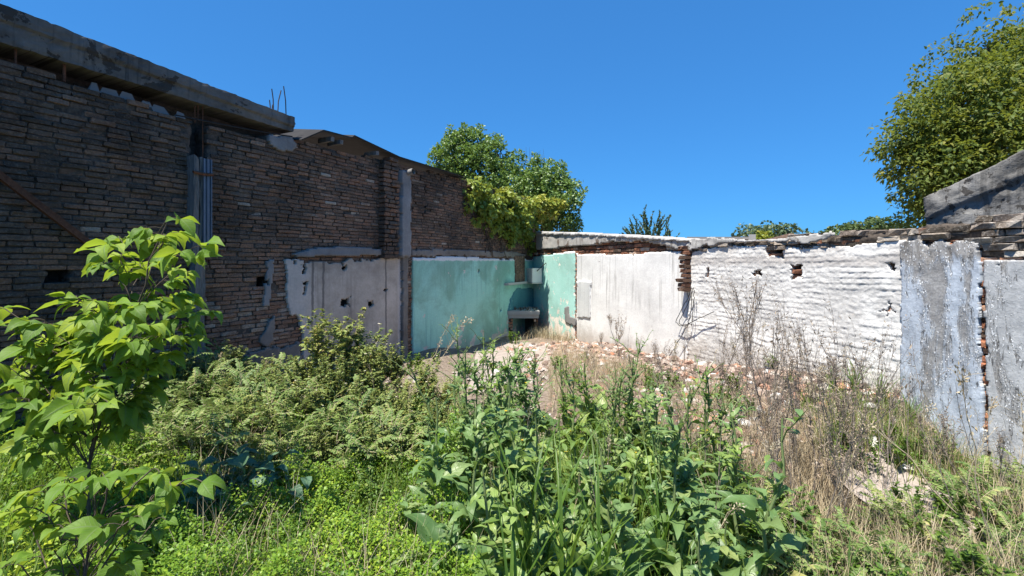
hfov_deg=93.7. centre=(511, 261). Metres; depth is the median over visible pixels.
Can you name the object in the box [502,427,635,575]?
grass tuft
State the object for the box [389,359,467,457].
broadleaf weed
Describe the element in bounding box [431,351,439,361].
weed
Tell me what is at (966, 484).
dry stalk
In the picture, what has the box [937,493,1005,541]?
weed
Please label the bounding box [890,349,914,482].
dead weed
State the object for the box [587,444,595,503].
dry stalk
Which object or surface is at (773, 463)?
dead weed
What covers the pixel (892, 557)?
weed
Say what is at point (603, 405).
broadleaf weed
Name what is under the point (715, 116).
sky
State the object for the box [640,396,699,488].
broadleaf weed
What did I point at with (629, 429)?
broadleaf weed
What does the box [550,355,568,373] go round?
weed
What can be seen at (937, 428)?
dead weed
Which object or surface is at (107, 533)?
broadleaf sapling
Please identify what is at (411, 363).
weed
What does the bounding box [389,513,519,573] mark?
leaf weed
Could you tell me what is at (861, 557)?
weed
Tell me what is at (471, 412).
broadleaf weed
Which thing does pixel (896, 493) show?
weed
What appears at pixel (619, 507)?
broadleaf weed
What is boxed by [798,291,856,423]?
dead weed
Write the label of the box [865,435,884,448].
plaster lump
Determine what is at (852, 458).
dry stalk
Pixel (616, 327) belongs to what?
dead weed
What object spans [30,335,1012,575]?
ground
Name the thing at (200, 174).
sheet
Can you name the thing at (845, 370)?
dead weed
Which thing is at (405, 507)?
leaf weed
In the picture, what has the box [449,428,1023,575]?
undergrowth
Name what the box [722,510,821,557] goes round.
leaf weed
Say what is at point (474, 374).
broadleaf weed
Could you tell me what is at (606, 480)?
dry stalk
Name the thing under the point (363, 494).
weed
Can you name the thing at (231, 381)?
bushy weed
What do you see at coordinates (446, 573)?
leaf weed
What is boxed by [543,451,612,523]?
broadleaf weed
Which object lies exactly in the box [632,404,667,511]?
broadleaf weed
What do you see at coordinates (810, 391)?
dry stalk
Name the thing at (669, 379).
weed
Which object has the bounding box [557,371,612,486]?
broadleaf weed
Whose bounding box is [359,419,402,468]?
bushy weed
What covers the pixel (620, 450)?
broadleaf weed
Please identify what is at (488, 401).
broadleaf weed
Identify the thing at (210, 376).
weed
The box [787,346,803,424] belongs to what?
dead weed
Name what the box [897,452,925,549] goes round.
dry stalk
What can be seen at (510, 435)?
broadleaf weed
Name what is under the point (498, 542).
leaf weed
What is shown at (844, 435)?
weed
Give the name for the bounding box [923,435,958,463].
weed
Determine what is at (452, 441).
broadleaf weed
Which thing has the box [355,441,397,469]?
weed
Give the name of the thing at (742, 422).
plaster lump
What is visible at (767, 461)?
dry stalk
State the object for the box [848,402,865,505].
dry stalk
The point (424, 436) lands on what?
bushy weed
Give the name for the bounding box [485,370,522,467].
broadleaf weed
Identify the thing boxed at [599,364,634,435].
broadleaf weed
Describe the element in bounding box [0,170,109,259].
angle iron
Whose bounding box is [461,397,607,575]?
grass tuft
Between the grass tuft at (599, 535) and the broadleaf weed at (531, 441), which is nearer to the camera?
the grass tuft at (599, 535)
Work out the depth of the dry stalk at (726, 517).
2.44 m
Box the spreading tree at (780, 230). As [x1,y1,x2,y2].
[731,220,809,236]
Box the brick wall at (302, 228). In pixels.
[0,59,534,440]
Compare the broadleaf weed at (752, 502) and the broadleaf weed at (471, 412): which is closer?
the broadleaf weed at (752, 502)
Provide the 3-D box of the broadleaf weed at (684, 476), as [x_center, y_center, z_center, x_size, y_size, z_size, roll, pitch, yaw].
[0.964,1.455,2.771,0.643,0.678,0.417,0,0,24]
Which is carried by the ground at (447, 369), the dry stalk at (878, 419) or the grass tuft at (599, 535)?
the grass tuft at (599, 535)
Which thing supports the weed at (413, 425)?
on the ground at (447, 369)
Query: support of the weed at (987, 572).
on the ground at (447, 369)
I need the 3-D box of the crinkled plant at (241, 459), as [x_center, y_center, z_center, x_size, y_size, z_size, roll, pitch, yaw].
[-1.782,1.476,3.052,0.781,0.555,0.823,0,0,44]
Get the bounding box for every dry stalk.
[423,315,456,371]
[429,316,473,376]
[479,388,488,471]
[520,406,533,439]
[573,450,587,523]
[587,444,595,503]
[588,430,615,547]
[593,394,634,450]
[605,435,621,480]
[652,376,710,482]
[663,339,682,425]
[683,432,708,499]
[696,502,746,562]
[715,361,722,450]
[715,420,724,508]
[721,419,737,477]
[723,397,800,499]
[731,339,751,420]
[745,331,774,420]
[748,425,758,485]
[754,441,780,497]
[756,322,766,379]
[765,383,787,482]
[769,382,790,500]
[783,329,831,468]
[788,365,827,454]
[794,404,862,519]
[801,369,982,539]
[825,380,832,475]
[825,423,876,518]
[838,428,899,512]
[848,362,863,449]
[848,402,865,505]
[861,377,893,460]
[883,372,896,500]
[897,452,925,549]
[905,373,953,452]
[909,386,953,508]
[911,408,1008,568]
[912,343,925,426]
[913,403,943,495]
[923,422,934,501]
[948,361,996,555]
[956,389,977,482]
[964,396,1012,497]
[1003,391,1023,508]
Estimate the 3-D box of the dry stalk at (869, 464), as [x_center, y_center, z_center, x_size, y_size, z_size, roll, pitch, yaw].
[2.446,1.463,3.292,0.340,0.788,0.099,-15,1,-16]
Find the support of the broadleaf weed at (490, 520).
on the ground at (447, 369)
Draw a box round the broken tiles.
[88,82,184,118]
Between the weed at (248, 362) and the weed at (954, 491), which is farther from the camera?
the weed at (248, 362)
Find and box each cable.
[176,115,292,136]
[669,287,713,355]
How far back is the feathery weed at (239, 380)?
4.58 m
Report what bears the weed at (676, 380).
on the ground at (447, 369)
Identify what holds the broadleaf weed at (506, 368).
on the ground at (447, 369)
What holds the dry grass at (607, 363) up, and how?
on the ground at (447, 369)
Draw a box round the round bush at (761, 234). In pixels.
[755,230,773,239]
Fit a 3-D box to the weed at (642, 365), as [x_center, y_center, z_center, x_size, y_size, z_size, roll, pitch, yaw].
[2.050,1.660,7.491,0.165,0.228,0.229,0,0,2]
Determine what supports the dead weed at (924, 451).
on the ground at (447, 369)
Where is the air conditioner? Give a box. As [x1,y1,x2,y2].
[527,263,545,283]
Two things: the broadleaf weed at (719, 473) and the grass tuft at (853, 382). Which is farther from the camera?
the grass tuft at (853, 382)
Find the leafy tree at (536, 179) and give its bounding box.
[426,122,588,241]
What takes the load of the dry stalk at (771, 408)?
on the ground at (447, 369)
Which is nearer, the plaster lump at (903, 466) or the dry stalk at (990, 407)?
the dry stalk at (990, 407)
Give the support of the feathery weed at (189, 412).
on the ground at (447, 369)
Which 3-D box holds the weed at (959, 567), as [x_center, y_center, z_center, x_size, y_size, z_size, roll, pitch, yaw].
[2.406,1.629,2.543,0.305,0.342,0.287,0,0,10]
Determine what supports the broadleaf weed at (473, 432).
on the ground at (447, 369)
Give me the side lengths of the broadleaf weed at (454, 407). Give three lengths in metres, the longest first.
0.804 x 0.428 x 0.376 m
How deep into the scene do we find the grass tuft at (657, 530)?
2.61 m
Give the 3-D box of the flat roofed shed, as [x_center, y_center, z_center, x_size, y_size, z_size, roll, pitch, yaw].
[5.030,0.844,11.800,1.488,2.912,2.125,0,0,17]
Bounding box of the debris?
[514,307,537,310]
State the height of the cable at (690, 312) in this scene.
1.228 m
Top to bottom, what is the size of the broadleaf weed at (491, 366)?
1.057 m
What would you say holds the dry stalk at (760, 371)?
on the ground at (447, 369)
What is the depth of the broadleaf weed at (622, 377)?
4.23 m
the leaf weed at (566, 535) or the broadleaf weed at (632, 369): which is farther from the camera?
the broadleaf weed at (632, 369)
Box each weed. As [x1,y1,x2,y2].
[86,398,235,472]
[87,400,189,457]
[107,374,163,400]
[116,363,223,410]
[129,382,177,435]
[134,398,245,468]
[139,389,257,457]
[150,383,240,422]
[151,397,231,431]
[158,352,203,406]
[164,351,253,409]
[180,377,292,446]
[185,370,227,404]
[185,439,230,473]
[186,367,255,405]
[191,346,259,389]
[191,385,217,406]
[192,409,303,478]
[207,338,255,377]
[207,356,284,381]
[208,360,294,416]
[209,377,249,407]
[212,474,248,508]
[214,355,299,394]
[218,368,257,398]
[218,399,329,454]
[220,419,334,483]
[223,396,258,438]
[228,378,308,432]
[240,355,258,371]
[245,363,294,405]
[246,509,290,539]
[256,355,278,375]
[256,373,365,421]
[260,352,320,397]
[260,399,376,466]
[261,400,312,436]
[266,411,392,479]
[272,374,373,427]
[273,443,315,482]
[277,403,365,441]
[280,368,323,413]
[283,356,318,396]
[284,380,331,425]
[289,359,363,414]
[294,414,324,449]
[299,307,369,393]
[307,426,343,470]
[311,406,355,449]
[314,347,379,404]
[316,388,426,480]
[321,390,407,446]
[333,323,392,390]
[340,343,403,404]
[349,383,389,427]
[353,481,386,509]
[353,491,435,574]
[355,405,431,479]
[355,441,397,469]
[357,370,404,416]
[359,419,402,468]
[367,345,388,379]
[371,390,404,407]
[377,341,425,392]
[383,386,415,427]
[387,394,420,419]
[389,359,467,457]
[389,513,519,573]
[390,392,422,421]
[393,353,441,406]
[395,419,428,464]
[401,412,432,452]
[406,351,424,371]
[407,442,466,502]
[408,482,487,535]
[412,381,472,522]
[413,393,516,564]
[417,415,445,482]
[422,401,452,426]
[423,567,464,575]
[424,398,444,429]
[427,379,467,462]
[430,378,460,409]
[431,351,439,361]
[433,321,471,428]
[434,490,507,537]
[438,420,462,479]
[444,415,498,493]
[445,353,495,449]
[446,450,490,497]
[448,344,477,457]
[449,370,474,449]
[451,358,479,437]
[457,397,488,445]
[458,464,539,575]
[460,365,472,377]
[460,405,528,539]
[466,399,507,469]
[467,338,499,414]
[467,525,534,568]
[470,328,509,396]
[473,372,514,418]
[477,359,556,521]
[477,364,507,407]
[478,421,553,504]
[479,340,513,430]
[484,351,531,454]
[484,417,584,558]
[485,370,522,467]
[485,373,523,461]
[490,411,520,504]
[497,346,520,432]
[499,518,565,575]
[503,337,527,424]
[503,341,552,425]
[507,415,570,520]
[508,331,518,343]
[511,482,591,575]
[513,360,556,446]
[516,368,558,435]
[518,343,549,410]
[519,414,542,446]
[519,541,624,575]
[525,360,536,372]
[532,501,589,543]
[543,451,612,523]
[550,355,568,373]
[551,355,584,442]
[553,429,608,542]
[554,392,592,446]
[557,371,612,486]
[564,367,580,387]
[564,547,655,575]
[566,366,623,435]
[570,358,605,441]
[578,346,597,381]
[578,412,614,487]
[583,386,618,474]
[583,437,641,551]
[583,450,651,510]
[584,470,642,575]
[590,372,637,448]
[596,330,653,444]
[596,398,652,454]
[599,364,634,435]
[608,313,626,355]
[608,362,635,438]
[609,346,633,405]
[609,410,635,468]
[610,434,647,481]
[616,383,680,485]
[617,353,638,430]
[623,458,730,558]
[625,524,711,575]
[628,413,711,569]
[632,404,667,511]
[633,392,670,455]
[635,361,671,421]
[635,477,679,531]
[635,515,767,575]
[637,360,648,370]
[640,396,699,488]
[641,372,659,389]
[644,339,659,370]
[646,367,659,378]
[646,378,658,389]
[648,351,689,450]
[649,381,699,458]
[650,339,672,384]
[652,344,671,396]
[656,371,676,386]
[663,355,723,445]
[663,381,723,483]
[663,450,710,500]
[665,373,682,388]
[668,350,678,373]
[676,496,725,575]
[679,367,693,392]
[681,317,692,369]
[684,367,742,484]
[686,417,784,568]
[692,345,706,403]
[693,455,758,528]
[694,369,723,460]
[698,384,744,489]
[699,395,760,520]
[702,262,768,431]
[702,270,808,427]
[707,307,734,378]
[711,384,734,408]
[712,305,769,423]
[714,357,729,388]
[714,409,809,575]
[715,369,746,391]
[719,468,810,532]
[722,500,777,543]
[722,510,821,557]
[723,393,736,407]
[727,505,833,575]
[734,290,780,437]
[736,346,750,400]
[738,343,785,508]
[740,396,756,414]
[742,490,787,521]
[745,520,814,568]
[750,288,812,428]
[752,340,798,468]
[755,402,783,482]
[755,438,784,493]
[757,399,802,532]
[764,353,777,369]
[767,278,802,383]
[770,534,868,575]
[771,304,839,474]
[771,305,817,456]
[780,327,806,485]
[780,507,814,573]
[781,380,794,464]
[784,482,831,534]
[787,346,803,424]
[788,516,918,575]
[795,400,832,504]
[796,508,855,551]
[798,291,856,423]
[798,321,853,489]
[802,347,844,442]
[803,506,908,565]
[811,361,862,533]
[812,323,874,476]
[815,521,932,575]
[819,545,862,575]
[820,434,870,510]
[821,316,954,547]
[821,421,848,443]
[823,422,867,453]
[824,353,847,413]
[826,316,904,502]
[828,390,862,438]
[839,422,871,490]
[840,440,885,474]
[841,309,916,417]
[851,557,911,575]
[854,474,958,550]
[872,422,899,443]
[876,436,921,468]
[880,544,928,575]
[884,513,928,557]
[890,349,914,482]
[890,381,903,426]
[890,481,939,529]
[895,432,936,459]
[906,421,936,447]
[909,406,935,464]
[913,460,1018,520]
[913,490,953,528]
[915,376,954,480]
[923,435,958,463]
[923,540,994,575]
[930,529,1016,575]
[935,412,966,482]
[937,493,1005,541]
[944,519,1023,575]
[946,449,970,468]
[953,455,1023,515]
[963,565,1023,575]
[968,447,1023,498]
[976,511,1023,567]
[979,504,1023,542]
[992,426,1014,485]
[1003,496,1023,509]
[1011,465,1023,483]
[1014,494,1023,532]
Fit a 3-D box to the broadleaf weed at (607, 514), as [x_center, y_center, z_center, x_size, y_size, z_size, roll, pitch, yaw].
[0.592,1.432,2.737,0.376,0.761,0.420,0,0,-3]
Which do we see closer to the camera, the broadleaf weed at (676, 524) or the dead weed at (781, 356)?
the broadleaf weed at (676, 524)
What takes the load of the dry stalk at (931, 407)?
on the ground at (447, 369)
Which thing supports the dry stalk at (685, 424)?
on the ground at (447, 369)
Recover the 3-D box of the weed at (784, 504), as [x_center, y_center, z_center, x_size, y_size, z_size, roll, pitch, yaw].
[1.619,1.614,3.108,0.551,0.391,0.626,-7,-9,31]
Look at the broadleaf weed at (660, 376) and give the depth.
4.52 m
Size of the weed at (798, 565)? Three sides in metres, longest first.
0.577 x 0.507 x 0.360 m
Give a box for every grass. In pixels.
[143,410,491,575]
[225,379,477,455]
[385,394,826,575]
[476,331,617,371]
[526,324,574,341]
[544,343,835,495]
[741,386,1023,575]
[787,371,1022,515]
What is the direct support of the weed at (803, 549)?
on the ground at (447, 369)
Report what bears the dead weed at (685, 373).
on the rubble at (622, 349)
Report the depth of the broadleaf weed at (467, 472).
3.20 m
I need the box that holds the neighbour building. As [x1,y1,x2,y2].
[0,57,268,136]
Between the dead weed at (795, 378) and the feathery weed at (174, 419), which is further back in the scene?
the dead weed at (795, 378)
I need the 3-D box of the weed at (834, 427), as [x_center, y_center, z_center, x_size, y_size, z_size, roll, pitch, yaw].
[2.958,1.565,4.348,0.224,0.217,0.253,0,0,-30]
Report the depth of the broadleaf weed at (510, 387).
4.40 m
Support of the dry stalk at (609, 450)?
on the ground at (447, 369)
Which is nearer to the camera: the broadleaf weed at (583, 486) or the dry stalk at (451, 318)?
the broadleaf weed at (583, 486)
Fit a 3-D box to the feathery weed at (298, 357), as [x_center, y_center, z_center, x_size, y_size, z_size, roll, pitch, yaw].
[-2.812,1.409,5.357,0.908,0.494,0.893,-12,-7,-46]
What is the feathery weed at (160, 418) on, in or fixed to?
on the ground at (447, 369)
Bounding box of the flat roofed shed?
[687,234,755,239]
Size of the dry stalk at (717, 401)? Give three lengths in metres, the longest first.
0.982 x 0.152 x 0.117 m
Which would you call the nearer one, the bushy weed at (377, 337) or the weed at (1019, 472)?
the weed at (1019, 472)
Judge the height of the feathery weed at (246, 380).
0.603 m
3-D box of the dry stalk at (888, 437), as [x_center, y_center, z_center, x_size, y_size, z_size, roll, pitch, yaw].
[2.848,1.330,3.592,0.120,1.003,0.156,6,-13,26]
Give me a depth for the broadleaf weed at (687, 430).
3.39 m
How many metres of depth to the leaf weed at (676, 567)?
2.53 m
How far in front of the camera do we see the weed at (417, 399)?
4.95 m
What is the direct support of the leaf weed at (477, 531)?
on the ground at (447, 369)
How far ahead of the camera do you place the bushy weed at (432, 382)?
5.14 m
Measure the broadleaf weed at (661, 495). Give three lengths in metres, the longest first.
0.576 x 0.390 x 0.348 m
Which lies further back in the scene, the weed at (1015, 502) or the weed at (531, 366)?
the weed at (531, 366)
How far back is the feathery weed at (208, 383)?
5.01 m
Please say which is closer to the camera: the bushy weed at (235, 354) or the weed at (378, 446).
the weed at (378, 446)
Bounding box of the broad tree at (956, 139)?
[860,0,1023,229]
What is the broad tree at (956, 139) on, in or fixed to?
on the ground at (447, 369)
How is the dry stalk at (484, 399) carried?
on the ground at (447, 369)
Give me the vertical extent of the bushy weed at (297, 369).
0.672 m
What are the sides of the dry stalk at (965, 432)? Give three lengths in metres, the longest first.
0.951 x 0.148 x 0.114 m
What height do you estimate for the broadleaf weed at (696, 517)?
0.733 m
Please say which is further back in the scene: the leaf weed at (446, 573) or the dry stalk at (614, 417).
the dry stalk at (614, 417)
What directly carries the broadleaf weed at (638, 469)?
on the ground at (447, 369)
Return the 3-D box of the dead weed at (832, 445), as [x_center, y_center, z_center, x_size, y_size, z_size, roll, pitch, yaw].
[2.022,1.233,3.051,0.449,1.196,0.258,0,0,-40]
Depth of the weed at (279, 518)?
2.85 m
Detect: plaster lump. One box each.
[736,418,752,426]
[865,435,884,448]
[899,461,913,471]
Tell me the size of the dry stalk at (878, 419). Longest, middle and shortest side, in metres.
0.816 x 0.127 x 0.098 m
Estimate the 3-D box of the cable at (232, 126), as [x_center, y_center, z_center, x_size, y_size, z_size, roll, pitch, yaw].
[-3.478,-1.722,6.154,0.014,0.132,1.546,0,0,27]
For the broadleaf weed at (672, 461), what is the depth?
3.27 m
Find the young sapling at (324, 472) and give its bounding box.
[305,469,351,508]
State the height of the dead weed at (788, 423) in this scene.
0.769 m
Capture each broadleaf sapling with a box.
[0,212,224,515]
[0,462,227,575]
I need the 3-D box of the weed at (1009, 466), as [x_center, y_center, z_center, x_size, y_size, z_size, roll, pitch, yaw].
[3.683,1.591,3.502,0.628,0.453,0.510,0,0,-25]
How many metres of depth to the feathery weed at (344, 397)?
4.45 m
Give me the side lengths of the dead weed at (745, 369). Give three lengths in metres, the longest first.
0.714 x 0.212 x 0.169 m
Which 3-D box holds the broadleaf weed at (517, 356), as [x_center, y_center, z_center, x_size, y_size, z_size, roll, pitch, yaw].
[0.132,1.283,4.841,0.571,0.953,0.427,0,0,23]
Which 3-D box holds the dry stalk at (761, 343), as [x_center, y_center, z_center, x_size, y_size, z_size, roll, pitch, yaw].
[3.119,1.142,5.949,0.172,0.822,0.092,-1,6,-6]
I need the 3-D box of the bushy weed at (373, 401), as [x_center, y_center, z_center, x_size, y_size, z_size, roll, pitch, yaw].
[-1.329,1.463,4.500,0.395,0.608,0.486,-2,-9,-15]
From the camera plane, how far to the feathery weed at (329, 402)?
4.41 m
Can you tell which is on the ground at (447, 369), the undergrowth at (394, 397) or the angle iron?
the undergrowth at (394, 397)
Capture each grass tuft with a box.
[434,452,638,575]
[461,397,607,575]
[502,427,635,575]
[543,437,665,575]
[617,436,710,575]
[811,536,865,575]
[823,366,842,387]
[841,357,875,391]
[864,369,901,403]
[869,399,917,426]
[886,390,924,426]
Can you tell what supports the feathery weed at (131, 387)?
on the ground at (447, 369)
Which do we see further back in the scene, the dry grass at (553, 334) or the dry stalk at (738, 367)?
the dry grass at (553, 334)
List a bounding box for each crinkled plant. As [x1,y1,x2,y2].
[157,443,311,548]
[169,494,241,536]
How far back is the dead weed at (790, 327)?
4.57 m
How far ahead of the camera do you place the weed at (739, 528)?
2.81 m
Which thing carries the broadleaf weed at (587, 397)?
on the ground at (447, 369)
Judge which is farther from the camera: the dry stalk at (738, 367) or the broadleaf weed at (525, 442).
the dry stalk at (738, 367)
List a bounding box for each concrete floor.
[452,341,554,390]
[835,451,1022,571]
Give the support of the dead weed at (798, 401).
on the ground at (447, 369)
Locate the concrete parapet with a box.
[923,150,1023,224]
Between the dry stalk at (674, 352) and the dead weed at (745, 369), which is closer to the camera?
the dry stalk at (674, 352)
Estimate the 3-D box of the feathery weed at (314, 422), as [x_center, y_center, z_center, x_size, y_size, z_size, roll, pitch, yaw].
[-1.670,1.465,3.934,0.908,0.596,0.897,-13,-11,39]
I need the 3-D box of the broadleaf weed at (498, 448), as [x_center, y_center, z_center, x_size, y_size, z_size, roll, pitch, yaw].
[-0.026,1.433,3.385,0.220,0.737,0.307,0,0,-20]
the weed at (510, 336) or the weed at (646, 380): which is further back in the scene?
the weed at (510, 336)
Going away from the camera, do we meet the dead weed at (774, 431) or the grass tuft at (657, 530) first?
the grass tuft at (657, 530)
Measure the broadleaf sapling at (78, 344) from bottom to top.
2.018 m
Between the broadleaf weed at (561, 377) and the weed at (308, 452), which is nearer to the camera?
the weed at (308, 452)
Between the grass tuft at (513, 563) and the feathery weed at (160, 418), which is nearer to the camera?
the grass tuft at (513, 563)
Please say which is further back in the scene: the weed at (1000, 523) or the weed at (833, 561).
the weed at (1000, 523)
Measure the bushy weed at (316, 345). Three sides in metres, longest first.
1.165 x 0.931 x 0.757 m
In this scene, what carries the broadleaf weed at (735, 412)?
on the ground at (447, 369)
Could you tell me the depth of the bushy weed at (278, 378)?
4.64 m
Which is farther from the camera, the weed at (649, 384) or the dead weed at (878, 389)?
the weed at (649, 384)
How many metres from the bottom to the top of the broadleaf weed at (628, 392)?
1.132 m
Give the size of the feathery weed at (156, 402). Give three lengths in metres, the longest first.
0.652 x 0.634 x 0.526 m
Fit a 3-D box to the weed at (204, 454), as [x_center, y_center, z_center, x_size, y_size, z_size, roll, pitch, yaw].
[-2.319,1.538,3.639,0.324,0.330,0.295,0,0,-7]
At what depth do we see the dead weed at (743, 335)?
4.62 m
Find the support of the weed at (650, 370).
on the ground at (447, 369)
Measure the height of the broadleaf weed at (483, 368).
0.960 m
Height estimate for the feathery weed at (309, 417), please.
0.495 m
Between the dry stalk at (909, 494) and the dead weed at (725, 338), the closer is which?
the dry stalk at (909, 494)
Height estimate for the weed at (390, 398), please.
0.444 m
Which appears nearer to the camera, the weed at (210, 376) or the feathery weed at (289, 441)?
the feathery weed at (289, 441)
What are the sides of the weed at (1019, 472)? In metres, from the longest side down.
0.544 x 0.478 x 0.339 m
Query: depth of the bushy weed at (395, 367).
5.75 m
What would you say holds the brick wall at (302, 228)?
on the ground at (447, 369)
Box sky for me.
[0,0,1023,237]
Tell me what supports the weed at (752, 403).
on the ground at (447, 369)
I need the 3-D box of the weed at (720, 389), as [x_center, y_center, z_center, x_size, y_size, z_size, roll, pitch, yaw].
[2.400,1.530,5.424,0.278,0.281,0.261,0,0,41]
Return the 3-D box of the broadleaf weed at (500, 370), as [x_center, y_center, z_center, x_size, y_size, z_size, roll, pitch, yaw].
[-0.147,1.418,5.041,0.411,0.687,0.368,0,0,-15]
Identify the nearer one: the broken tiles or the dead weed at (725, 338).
the broken tiles
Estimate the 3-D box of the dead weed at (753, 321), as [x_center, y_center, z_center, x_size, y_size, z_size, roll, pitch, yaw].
[2.427,0.863,4.795,0.841,1.588,0.720,0,0,0]
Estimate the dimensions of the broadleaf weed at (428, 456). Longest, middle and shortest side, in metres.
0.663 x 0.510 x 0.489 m
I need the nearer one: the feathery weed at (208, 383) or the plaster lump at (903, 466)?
the plaster lump at (903, 466)
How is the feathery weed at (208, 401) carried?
on the ground at (447, 369)
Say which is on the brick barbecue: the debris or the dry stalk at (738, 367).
the debris
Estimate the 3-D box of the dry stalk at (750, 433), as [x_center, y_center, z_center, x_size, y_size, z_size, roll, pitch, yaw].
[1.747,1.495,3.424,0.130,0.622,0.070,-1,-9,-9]
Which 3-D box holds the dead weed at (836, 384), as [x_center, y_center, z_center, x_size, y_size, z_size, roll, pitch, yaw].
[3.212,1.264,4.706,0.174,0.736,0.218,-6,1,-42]
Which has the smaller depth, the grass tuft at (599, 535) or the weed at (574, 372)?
the grass tuft at (599, 535)
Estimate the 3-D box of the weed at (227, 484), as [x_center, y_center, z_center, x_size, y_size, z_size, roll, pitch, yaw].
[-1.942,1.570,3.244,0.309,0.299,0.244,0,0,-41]
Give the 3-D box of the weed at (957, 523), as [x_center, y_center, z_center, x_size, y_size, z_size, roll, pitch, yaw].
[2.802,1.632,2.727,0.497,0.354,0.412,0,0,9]
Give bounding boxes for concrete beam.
[0,4,294,156]
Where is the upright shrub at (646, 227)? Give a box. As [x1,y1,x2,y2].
[619,205,679,236]
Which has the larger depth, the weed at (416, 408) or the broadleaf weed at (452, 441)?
the weed at (416, 408)
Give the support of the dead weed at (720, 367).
on the ground at (447, 369)
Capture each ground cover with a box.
[0,393,221,575]
[157,406,481,575]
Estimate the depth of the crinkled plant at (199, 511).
2.92 m
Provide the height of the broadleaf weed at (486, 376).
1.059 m
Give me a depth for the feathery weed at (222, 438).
3.66 m
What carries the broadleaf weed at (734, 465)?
on the ground at (447, 369)
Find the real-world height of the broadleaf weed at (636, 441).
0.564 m
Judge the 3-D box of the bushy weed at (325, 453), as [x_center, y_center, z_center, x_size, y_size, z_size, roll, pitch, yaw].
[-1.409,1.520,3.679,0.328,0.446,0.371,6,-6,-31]
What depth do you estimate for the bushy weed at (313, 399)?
4.38 m
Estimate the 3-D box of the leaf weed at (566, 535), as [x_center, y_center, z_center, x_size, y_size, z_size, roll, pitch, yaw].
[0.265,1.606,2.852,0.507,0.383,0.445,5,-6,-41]
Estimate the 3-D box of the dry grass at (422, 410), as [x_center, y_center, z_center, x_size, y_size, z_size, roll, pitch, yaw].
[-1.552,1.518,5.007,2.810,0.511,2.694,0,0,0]
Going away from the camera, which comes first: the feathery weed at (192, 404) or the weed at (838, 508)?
the weed at (838, 508)
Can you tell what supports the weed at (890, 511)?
on the ground at (447, 369)
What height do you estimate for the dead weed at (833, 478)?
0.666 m
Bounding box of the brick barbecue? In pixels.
[508,307,539,335]
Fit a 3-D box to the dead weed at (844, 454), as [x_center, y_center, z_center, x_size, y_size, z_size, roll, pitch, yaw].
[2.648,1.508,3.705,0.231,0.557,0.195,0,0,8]
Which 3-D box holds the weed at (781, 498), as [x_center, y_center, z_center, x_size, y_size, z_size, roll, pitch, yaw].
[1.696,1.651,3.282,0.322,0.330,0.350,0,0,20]
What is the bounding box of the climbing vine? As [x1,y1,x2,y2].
[462,176,568,257]
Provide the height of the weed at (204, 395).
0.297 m
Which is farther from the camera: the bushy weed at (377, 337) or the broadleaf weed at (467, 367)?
the bushy weed at (377, 337)
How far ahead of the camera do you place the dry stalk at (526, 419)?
3.36 m
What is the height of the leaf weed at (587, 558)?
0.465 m
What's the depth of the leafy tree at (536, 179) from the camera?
16.22 m
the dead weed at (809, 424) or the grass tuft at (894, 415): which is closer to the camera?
the dead weed at (809, 424)
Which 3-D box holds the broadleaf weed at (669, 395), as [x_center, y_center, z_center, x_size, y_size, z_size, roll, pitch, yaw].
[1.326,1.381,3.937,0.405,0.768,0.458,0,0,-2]
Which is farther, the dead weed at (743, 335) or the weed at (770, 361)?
the weed at (770, 361)
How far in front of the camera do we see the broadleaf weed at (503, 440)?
3.39 m
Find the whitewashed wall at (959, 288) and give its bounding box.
[533,213,1023,479]
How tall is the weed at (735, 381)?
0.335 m
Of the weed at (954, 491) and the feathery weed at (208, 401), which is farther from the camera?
the feathery weed at (208, 401)
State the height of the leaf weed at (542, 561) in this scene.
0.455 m
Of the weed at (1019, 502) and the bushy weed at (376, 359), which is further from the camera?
the bushy weed at (376, 359)
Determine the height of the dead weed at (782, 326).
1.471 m
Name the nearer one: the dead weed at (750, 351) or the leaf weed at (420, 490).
the leaf weed at (420, 490)
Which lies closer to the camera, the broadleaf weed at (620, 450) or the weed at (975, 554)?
the weed at (975, 554)
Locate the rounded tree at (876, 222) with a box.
[819,215,914,235]
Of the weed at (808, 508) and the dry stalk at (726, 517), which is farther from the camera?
the weed at (808, 508)
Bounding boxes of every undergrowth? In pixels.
[231,359,468,444]
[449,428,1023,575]
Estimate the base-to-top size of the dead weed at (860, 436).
1.481 m
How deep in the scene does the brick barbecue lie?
12.91 m
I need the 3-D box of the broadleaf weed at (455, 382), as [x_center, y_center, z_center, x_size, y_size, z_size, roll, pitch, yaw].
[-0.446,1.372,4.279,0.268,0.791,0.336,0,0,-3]
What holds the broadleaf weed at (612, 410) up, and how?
on the ground at (447, 369)
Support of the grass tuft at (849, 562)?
on the ground at (447, 369)
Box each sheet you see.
[186,154,213,366]
[273,129,465,178]

